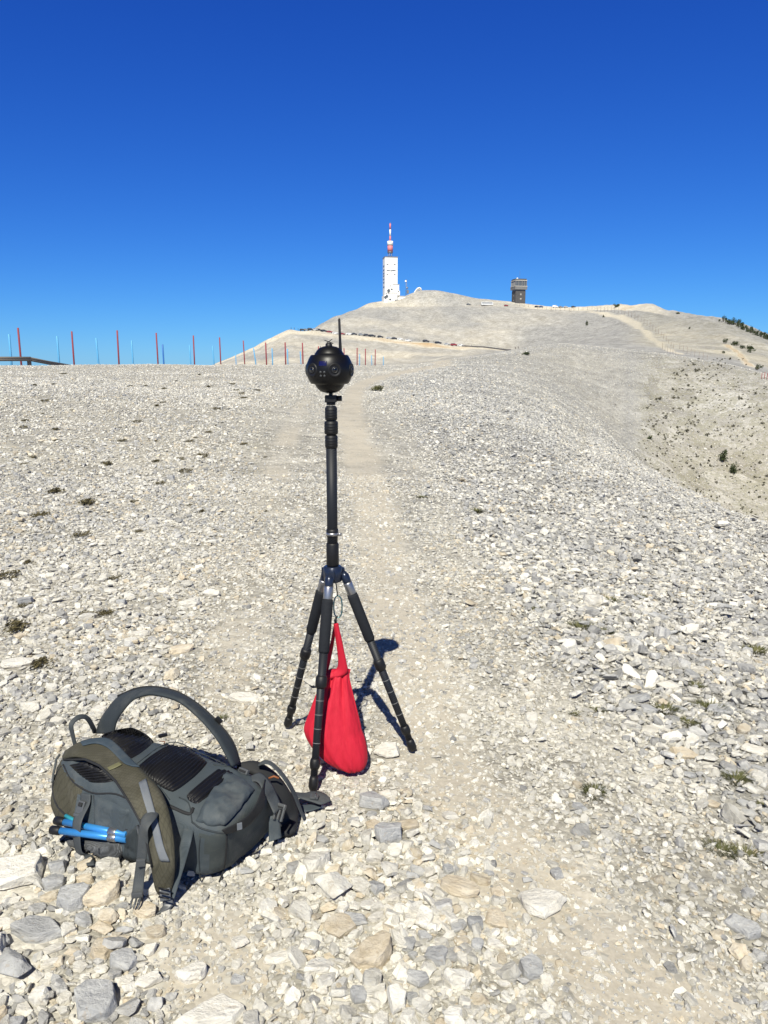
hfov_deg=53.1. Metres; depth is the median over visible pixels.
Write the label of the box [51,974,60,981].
stone
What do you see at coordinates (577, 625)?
grass tuft
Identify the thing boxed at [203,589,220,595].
stone
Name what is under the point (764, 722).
stone
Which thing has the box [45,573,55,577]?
stone
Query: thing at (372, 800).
stone
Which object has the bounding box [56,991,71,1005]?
stone
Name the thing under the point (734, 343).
shrub
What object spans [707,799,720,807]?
stone
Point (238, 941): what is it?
stone
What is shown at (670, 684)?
stone
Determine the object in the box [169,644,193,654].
stone
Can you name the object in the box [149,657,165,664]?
stone
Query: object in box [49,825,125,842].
trekking pole
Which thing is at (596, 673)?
stone
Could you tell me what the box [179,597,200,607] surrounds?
stone
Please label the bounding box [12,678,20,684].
stone
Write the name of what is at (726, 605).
stone
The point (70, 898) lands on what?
stone
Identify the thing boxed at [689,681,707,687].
grass tuft
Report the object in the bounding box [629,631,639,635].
stone
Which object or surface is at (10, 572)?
cushion plant
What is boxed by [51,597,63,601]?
stone
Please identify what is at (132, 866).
stone
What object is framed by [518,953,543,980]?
stone
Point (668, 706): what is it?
grass tuft
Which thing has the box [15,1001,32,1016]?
stone
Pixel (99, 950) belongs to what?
stone
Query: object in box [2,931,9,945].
stone
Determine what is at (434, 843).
stone
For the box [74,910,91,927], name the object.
stone
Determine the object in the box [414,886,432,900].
stone
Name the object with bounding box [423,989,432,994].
stone
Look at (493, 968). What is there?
stone
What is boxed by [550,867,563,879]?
stone
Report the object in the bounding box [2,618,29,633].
cushion plant
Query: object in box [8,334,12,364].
snow pole
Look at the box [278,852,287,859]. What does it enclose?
stone
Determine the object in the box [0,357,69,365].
wooden railing
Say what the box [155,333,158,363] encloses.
snow pole
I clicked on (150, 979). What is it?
stone
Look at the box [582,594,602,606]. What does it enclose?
stone
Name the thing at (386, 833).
stone
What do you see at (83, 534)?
cushion plant
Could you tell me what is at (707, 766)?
stone
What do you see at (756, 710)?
stone
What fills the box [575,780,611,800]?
grass tuft
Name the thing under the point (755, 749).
stone
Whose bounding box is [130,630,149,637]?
stone
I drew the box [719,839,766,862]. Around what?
grass tuft
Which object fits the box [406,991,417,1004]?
stone
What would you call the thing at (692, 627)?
stone
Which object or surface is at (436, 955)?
stone
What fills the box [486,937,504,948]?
stone
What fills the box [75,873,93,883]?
stone
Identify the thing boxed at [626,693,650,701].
stone
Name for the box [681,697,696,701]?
stone
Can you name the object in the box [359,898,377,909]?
stone
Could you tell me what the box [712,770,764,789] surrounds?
grass tuft
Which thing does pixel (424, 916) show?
stone
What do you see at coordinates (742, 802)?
stone
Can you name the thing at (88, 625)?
stone
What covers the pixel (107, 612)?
cushion plant
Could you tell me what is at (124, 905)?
stone
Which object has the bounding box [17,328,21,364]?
snow pole
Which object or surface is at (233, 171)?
sky
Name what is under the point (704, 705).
grass tuft
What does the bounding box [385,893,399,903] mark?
stone
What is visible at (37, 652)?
stone
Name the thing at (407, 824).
stone
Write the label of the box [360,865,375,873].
stone
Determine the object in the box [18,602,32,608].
cushion plant
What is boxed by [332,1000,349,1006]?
stone
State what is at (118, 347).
snow pole
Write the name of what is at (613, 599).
grass tuft
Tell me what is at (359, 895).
stone
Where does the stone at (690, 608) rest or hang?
on the ground
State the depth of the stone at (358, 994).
1.61 m
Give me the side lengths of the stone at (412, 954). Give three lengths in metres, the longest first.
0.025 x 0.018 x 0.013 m
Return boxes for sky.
[0,0,767,365]
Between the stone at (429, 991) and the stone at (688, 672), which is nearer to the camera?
the stone at (429, 991)
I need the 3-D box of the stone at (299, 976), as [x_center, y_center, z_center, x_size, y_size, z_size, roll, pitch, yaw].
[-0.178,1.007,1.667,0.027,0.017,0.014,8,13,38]
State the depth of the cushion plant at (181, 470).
9.05 m
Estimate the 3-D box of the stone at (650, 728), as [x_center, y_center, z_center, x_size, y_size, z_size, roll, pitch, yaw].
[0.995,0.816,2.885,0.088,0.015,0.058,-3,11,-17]
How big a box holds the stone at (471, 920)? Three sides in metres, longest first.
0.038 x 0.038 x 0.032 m
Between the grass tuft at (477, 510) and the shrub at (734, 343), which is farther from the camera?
the shrub at (734, 343)
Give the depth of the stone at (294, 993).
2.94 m
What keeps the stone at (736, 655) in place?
on the ground
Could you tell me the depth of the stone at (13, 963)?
1.68 m
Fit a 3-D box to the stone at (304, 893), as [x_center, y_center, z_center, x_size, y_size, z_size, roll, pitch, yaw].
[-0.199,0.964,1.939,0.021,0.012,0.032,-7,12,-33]
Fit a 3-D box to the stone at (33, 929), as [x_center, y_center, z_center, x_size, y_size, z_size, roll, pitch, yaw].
[-0.811,0.980,1.807,0.122,0.031,0.073,6,12,29]
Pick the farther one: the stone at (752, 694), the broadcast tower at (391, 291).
the broadcast tower at (391, 291)
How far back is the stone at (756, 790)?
2.51 m
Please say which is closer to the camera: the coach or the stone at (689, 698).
the stone at (689, 698)
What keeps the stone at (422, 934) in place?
on the ground
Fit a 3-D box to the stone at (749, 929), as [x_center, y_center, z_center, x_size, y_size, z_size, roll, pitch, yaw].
[0.871,1.006,1.867,0.083,0.028,0.064,9,13,8]
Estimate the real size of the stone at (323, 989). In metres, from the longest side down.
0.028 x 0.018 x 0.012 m
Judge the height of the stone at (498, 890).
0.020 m
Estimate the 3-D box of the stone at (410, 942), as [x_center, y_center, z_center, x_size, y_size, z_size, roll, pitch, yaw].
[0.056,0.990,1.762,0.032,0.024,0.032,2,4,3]
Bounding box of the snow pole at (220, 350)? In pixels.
[219,337,220,363]
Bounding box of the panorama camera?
[305,318,353,392]
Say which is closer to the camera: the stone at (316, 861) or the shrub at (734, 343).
the stone at (316, 861)
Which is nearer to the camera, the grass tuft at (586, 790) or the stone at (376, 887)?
the stone at (376, 887)
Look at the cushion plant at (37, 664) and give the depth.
3.39 m
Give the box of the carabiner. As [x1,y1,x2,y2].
[333,595,342,617]
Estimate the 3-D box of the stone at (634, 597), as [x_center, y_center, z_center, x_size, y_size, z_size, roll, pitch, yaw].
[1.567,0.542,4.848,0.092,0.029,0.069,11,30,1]
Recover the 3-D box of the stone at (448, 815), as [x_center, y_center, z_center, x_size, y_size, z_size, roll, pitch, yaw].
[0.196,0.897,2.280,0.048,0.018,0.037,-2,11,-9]
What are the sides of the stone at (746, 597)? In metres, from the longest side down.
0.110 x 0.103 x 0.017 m
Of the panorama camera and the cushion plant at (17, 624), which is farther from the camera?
the cushion plant at (17, 624)
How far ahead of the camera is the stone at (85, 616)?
4.06 m
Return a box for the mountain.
[215,290,767,372]
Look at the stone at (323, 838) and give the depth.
2.16 m
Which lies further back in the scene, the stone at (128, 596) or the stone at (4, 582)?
the stone at (4, 582)
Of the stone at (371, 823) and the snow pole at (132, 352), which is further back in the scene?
the snow pole at (132, 352)
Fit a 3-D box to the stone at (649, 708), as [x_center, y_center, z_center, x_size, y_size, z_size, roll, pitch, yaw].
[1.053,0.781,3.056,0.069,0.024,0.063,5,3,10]
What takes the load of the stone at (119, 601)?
on the ground
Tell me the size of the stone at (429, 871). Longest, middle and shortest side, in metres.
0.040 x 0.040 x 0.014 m
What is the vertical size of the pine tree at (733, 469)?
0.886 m
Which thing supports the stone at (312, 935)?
on the ground
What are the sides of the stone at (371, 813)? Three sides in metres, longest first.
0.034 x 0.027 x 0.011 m
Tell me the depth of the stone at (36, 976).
1.67 m
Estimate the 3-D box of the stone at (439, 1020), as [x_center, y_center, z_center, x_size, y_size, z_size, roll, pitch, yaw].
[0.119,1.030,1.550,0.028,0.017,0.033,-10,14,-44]
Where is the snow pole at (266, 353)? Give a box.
[265,342,266,364]
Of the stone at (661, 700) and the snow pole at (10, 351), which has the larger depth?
the snow pole at (10, 351)
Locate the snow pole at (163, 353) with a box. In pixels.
[162,344,164,363]
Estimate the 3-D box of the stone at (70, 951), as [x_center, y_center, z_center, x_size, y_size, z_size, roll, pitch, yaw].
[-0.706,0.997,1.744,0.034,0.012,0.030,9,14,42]
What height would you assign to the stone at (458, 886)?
0.025 m
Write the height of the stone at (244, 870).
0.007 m
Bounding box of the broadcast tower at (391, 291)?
[382,223,406,301]
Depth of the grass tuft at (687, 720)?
2.97 m
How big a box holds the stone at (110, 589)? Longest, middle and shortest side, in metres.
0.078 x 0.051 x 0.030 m
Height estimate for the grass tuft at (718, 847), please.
0.018 m
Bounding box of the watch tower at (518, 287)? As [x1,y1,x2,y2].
[510,278,527,303]
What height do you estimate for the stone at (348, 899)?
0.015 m
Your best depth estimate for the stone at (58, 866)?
2.01 m
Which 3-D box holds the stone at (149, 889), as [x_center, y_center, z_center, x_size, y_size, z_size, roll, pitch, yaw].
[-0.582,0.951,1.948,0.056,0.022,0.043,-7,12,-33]
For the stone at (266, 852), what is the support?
on the ground
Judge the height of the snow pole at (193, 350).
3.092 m
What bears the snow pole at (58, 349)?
on the ground
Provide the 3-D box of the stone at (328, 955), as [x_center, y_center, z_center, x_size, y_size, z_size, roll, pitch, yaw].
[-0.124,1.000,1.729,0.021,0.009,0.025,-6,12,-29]
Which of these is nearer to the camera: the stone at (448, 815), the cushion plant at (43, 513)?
the stone at (448, 815)
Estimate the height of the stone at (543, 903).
0.032 m
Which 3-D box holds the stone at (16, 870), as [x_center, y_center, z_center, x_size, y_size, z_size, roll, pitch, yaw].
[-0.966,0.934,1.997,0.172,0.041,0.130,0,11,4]
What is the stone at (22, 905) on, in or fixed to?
on the ground
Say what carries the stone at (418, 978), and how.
on the ground
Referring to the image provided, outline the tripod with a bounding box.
[284,393,416,790]
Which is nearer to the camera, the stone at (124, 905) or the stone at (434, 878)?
the stone at (124, 905)
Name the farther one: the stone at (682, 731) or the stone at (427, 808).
the stone at (682, 731)
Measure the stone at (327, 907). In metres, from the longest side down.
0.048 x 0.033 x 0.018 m
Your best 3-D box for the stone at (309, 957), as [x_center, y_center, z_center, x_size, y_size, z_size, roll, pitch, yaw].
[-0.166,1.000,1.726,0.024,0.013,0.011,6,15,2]
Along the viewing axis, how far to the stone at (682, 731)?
2.88 m
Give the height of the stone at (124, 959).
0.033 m
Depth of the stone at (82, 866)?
2.04 m
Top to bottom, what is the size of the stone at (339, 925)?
0.021 m
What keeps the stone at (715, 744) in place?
on the ground
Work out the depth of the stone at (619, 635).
3.94 m
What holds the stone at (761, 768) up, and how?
on the ground
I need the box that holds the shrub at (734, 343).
[731,341,739,345]
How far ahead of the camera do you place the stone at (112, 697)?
3.08 m
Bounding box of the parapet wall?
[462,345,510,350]
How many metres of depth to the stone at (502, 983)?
1.65 m
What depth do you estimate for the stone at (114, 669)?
3.35 m
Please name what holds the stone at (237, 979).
on the ground
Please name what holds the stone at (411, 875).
on the ground
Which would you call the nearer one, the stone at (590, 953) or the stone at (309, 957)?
the stone at (309, 957)
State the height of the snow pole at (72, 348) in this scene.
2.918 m
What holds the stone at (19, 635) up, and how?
on the ground
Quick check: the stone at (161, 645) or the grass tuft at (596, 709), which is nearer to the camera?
the grass tuft at (596, 709)
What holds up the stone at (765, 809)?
on the ground
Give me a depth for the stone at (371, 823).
2.23 m
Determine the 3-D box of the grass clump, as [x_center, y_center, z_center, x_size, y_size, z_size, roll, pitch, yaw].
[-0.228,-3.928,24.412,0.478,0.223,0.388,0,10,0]
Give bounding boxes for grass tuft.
[470,507,481,512]
[561,619,599,632]
[567,710,583,716]
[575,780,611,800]
[589,706,608,713]
[606,594,621,602]
[646,701,682,715]
[676,715,700,727]
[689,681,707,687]
[689,698,733,714]
[699,834,741,858]
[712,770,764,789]
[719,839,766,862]
[738,644,767,655]
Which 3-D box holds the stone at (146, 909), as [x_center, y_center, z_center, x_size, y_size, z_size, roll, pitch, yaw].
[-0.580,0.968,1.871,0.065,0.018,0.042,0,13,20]
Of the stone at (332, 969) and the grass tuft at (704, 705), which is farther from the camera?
the grass tuft at (704, 705)
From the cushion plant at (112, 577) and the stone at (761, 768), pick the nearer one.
the stone at (761, 768)
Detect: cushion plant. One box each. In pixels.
[0,569,19,579]
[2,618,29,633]
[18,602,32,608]
[29,656,59,668]
[30,511,50,517]
[47,487,68,493]
[72,530,92,538]
[78,498,94,504]
[92,609,114,616]
[107,575,121,579]
[177,468,192,472]
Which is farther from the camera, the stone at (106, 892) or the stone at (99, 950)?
the stone at (106, 892)
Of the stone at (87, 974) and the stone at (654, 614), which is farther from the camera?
the stone at (654, 614)
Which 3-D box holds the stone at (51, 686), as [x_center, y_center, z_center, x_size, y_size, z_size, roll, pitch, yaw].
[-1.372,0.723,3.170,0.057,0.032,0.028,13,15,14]
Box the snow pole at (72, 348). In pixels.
[71,331,74,364]
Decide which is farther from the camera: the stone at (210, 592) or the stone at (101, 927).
the stone at (210, 592)
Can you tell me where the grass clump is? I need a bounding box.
[369,385,383,390]
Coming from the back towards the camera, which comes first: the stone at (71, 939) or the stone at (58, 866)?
the stone at (58, 866)
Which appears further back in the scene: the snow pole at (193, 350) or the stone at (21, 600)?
the snow pole at (193, 350)
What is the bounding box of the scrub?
[638,358,767,512]
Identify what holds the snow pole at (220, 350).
on the ground
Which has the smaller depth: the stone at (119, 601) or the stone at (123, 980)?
the stone at (123, 980)
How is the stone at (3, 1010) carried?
on the ground
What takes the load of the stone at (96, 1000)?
on the ground
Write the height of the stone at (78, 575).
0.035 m
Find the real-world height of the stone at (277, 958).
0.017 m
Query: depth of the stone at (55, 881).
1.95 m
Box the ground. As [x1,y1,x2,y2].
[0,344,767,1023]
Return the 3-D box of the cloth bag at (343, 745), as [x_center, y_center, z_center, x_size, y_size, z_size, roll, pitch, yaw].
[-0.157,0.596,2.502,0.208,0.511,0.135,4,11,20]
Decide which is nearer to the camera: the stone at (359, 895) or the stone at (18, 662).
the stone at (359, 895)
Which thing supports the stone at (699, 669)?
on the ground
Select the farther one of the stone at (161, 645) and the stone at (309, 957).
the stone at (161, 645)
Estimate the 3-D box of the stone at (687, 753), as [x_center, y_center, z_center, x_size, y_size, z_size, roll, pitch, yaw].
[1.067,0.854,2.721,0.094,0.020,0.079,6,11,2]
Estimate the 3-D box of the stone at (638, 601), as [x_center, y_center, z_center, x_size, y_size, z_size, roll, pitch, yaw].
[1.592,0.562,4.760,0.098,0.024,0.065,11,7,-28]
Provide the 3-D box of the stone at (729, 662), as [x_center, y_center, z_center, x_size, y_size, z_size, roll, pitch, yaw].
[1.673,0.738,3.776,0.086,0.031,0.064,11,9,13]
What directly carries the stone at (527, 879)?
on the ground
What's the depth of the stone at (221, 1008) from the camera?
1.56 m
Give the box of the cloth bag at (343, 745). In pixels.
[304,616,367,772]
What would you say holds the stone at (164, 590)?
on the ground
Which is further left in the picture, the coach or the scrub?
the coach
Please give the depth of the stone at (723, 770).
2.61 m
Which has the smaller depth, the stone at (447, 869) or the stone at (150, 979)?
the stone at (150, 979)
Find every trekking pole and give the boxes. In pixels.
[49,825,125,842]
[53,814,126,837]
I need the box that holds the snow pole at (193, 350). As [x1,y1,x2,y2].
[193,335,194,364]
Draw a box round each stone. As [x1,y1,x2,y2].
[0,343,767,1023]
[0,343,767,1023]
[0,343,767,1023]
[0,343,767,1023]
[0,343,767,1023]
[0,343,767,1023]
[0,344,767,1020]
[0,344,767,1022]
[0,344,767,1023]
[0,344,767,1023]
[0,344,767,1023]
[0,344,767,1023]
[0,344,767,1023]
[0,344,767,1023]
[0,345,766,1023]
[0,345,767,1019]
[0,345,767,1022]
[0,345,767,1023]
[0,345,767,1023]
[0,345,767,1023]
[0,345,767,1023]
[0,345,767,1023]
[0,345,767,1023]
[0,345,767,1023]
[0,345,767,1023]
[0,345,767,1023]
[0,346,767,1023]
[0,346,767,1023]
[0,346,767,1023]
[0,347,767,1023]
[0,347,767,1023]
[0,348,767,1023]
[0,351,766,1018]
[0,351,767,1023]
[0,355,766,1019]
[0,657,33,667]
[0,852,43,889]
[0,917,13,930]
[0,947,31,977]
[0,1005,7,1020]
[1,580,13,585]
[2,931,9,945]
[10,915,61,943]
[10,1016,25,1023]
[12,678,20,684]
[13,633,26,638]
[13,900,32,909]
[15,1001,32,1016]
[16,596,33,604]
[28,971,44,981]
[32,650,44,654]
[40,957,58,966]
[41,873,66,891]
[42,942,64,954]
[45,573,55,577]
[46,682,57,690]
[48,859,66,873]
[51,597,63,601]
[51,630,61,633]
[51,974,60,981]
[56,882,89,912]
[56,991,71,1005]
[59,693,70,698]
[63,935,75,943]
[64,946,80,955]
[66,982,76,986]
[72,573,84,578]
[72,960,87,972]
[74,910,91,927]
[74,979,117,1022]
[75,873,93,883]
[77,857,92,870]
[78,613,99,619]
[79,972,90,979]
[83,623,92,628]
[83,876,119,907]
[86,694,96,701]
[89,920,112,934]
[90,936,113,960]
[91,705,106,712]
[104,587,116,592]
[107,693,117,700]
[109,666,124,672]
[109,948,137,972]
[114,974,133,988]
[115,926,133,934]
[116,599,126,604]
[117,902,129,908]
[124,593,134,599]
[128,936,143,947]
[129,862,150,875]
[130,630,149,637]
[133,901,156,917]
[135,970,162,987]
[142,942,156,956]
[143,880,157,895]
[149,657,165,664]
[155,643,169,648]
[157,587,169,593]
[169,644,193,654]
[173,993,245,1023]
[175,961,206,984]
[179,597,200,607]
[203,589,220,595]
[228,692,259,702]
[230,973,244,984]
[231,935,249,948]
[240,867,253,873]
[257,848,272,855]
[263,951,289,965]
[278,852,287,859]
[296,973,304,980]
[299,891,309,897]
[304,931,323,942]
[306,954,314,960]
[311,899,320,904]
[315,985,328,994]
[317,835,328,842]
[320,902,337,912]
[323,912,356,938]
[324,952,334,958]
[329,966,339,977]
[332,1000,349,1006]
[343,896,354,902]
[344,911,367,925]
[347,817,359,822]
[349,930,391,969]
[350,985,366,1003]
[356,892,364,897]
[359,791,389,809]
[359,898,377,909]
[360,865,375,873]
[365,819,379,828]
[366,811,377,816]
[366,849,384,863]
[367,910,384,922]
[369,880,384,894]
[373,742,398,757]
[374,822,401,843]
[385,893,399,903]
[397,819,418,829]
[402,936,415,951]
[404,912,415,923]
[406,871,419,878]
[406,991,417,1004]
[407,968,428,987]
[408,951,417,959]
[413,858,423,864]
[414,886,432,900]
[417,930,431,940]
[423,805,432,811]
[423,867,435,876]
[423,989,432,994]
[424,945,447,966]
[428,839,440,848]
[428,875,438,881]
[434,1017,445,1023]
[440,875,479,897]
[442,811,458,819]
[442,864,454,873]
[443,930,455,940]
[450,919,466,932]
[467,916,482,931]
[471,937,483,951]
[483,869,493,875]
[485,908,507,927]
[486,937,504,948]
[489,963,502,973]
[490,886,504,895]
[496,979,511,986]
[517,888,566,918]
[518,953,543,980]
[522,877,533,882]
[534,608,543,613]
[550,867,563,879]
[572,802,587,811]
[577,646,588,650]
[580,949,595,956]
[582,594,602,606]
[592,670,600,675]
[614,633,624,639]
[625,595,639,599]
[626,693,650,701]
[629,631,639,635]
[633,653,644,658]
[634,600,644,603]
[641,704,657,712]
[641,725,659,732]
[648,611,669,619]
[656,680,679,689]
[658,698,670,704]
[664,760,676,764]
[670,705,687,712]
[670,746,697,758]
[677,728,687,735]
[678,606,694,610]
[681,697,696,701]
[684,623,698,633]
[684,669,700,676]
[684,771,696,777]
[688,783,698,787]
[691,665,709,672]
[702,765,718,769]
[707,703,733,714]
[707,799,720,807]
[709,742,721,747]
[712,602,731,607]
[720,768,735,774]
[722,659,732,666]
[723,913,761,939]
[724,649,737,653]
[730,653,739,657]
[736,799,748,806]
[741,593,753,600]
[741,743,767,755]
[742,783,764,793]
[745,707,763,712]
[745,831,760,838]
[746,692,760,698]
[752,764,767,771]
[758,719,767,725]
[758,807,767,816]
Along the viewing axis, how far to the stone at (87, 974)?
1.67 m
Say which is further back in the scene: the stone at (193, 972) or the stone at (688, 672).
the stone at (688, 672)
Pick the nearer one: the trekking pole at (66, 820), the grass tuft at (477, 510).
the trekking pole at (66, 820)
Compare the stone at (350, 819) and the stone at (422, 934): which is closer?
the stone at (422, 934)
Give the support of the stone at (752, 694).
on the ground
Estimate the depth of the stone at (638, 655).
3.69 m
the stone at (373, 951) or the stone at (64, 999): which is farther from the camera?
the stone at (373, 951)
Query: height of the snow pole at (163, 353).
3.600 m
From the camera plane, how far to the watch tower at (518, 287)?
738.21 m
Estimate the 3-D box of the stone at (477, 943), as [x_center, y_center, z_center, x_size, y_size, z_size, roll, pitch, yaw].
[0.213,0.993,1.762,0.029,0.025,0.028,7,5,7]
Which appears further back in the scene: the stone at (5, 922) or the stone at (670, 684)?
the stone at (670, 684)
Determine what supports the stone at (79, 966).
on the ground
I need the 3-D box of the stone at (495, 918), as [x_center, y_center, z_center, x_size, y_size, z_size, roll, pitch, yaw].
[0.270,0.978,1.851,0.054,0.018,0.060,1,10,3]
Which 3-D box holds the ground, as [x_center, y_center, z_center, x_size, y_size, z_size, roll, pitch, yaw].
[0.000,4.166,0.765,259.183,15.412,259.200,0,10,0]
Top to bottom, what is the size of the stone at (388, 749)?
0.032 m
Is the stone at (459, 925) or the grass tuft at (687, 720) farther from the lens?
the grass tuft at (687, 720)
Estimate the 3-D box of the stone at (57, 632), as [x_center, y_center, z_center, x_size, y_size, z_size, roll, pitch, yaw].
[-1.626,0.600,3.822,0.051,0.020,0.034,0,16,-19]
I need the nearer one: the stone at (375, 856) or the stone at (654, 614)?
the stone at (375, 856)
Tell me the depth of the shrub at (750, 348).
230.56 m
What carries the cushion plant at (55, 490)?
on the ground
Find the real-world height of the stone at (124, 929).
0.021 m
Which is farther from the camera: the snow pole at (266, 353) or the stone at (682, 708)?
the snow pole at (266, 353)
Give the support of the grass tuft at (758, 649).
on the ground
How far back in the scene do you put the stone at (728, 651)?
3.98 m
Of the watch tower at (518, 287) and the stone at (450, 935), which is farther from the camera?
the watch tower at (518, 287)
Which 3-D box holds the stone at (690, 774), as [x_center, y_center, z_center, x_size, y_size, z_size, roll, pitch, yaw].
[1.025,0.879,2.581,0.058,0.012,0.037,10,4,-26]
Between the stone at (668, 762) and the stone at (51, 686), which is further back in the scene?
the stone at (51, 686)
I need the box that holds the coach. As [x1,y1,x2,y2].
[481,302,492,304]
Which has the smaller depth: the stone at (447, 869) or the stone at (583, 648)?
the stone at (447, 869)
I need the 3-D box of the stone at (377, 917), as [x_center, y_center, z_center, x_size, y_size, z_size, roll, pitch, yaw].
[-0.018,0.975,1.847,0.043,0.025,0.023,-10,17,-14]
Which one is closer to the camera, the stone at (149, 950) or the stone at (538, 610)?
the stone at (149, 950)
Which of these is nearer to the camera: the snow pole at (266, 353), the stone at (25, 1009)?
the stone at (25, 1009)
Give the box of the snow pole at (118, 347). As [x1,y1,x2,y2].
[116,330,119,364]
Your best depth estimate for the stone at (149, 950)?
1.74 m
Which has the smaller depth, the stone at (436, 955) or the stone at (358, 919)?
the stone at (436, 955)
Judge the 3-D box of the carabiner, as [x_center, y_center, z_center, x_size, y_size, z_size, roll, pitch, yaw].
[-0.151,0.311,2.522,0.032,0.076,0.013,0,10,0]
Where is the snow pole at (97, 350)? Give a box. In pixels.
[95,338,98,363]
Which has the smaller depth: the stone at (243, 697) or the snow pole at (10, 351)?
the stone at (243, 697)
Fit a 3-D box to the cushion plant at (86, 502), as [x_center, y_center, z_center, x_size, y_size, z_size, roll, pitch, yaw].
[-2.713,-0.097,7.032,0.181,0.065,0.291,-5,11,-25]
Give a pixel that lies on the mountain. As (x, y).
(417, 318)
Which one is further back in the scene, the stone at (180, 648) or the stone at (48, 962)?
the stone at (180, 648)
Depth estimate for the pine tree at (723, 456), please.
55.76 m
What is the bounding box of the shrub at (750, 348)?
[746,344,755,352]
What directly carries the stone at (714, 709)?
on the ground
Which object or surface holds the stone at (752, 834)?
on the ground
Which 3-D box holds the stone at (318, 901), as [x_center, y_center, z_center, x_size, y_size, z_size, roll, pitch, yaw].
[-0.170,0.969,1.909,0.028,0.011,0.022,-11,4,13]
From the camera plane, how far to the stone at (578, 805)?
2.33 m
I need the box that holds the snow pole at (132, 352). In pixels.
[131,340,133,363]
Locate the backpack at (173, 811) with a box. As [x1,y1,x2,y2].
[51,686,329,914]
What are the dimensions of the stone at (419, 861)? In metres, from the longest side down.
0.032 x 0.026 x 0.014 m
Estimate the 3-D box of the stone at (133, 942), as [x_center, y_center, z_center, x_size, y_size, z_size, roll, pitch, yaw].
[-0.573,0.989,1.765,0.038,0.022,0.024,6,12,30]
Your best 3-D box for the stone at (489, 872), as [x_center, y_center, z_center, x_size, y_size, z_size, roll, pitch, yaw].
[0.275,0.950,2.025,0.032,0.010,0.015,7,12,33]
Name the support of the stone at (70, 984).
on the ground
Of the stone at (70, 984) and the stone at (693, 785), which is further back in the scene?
the stone at (693, 785)
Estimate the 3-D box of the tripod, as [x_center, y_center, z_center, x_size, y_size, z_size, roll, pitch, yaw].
[-0.193,0.218,2.591,0.438,1.227,0.454,-8,13,-38]
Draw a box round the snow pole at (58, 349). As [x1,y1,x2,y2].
[56,336,59,362]
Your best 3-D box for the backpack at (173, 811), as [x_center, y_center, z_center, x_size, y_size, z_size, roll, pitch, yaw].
[-0.609,0.743,2.111,0.821,0.390,0.574,2,11,9]
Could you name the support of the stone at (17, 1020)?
on the ground
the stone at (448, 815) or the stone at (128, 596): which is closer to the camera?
the stone at (448, 815)
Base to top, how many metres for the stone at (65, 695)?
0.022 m
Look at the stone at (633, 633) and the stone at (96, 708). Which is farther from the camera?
the stone at (633, 633)
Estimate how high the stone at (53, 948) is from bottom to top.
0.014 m
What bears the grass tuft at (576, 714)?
on the ground
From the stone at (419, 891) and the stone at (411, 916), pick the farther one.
the stone at (419, 891)
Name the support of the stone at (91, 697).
on the ground

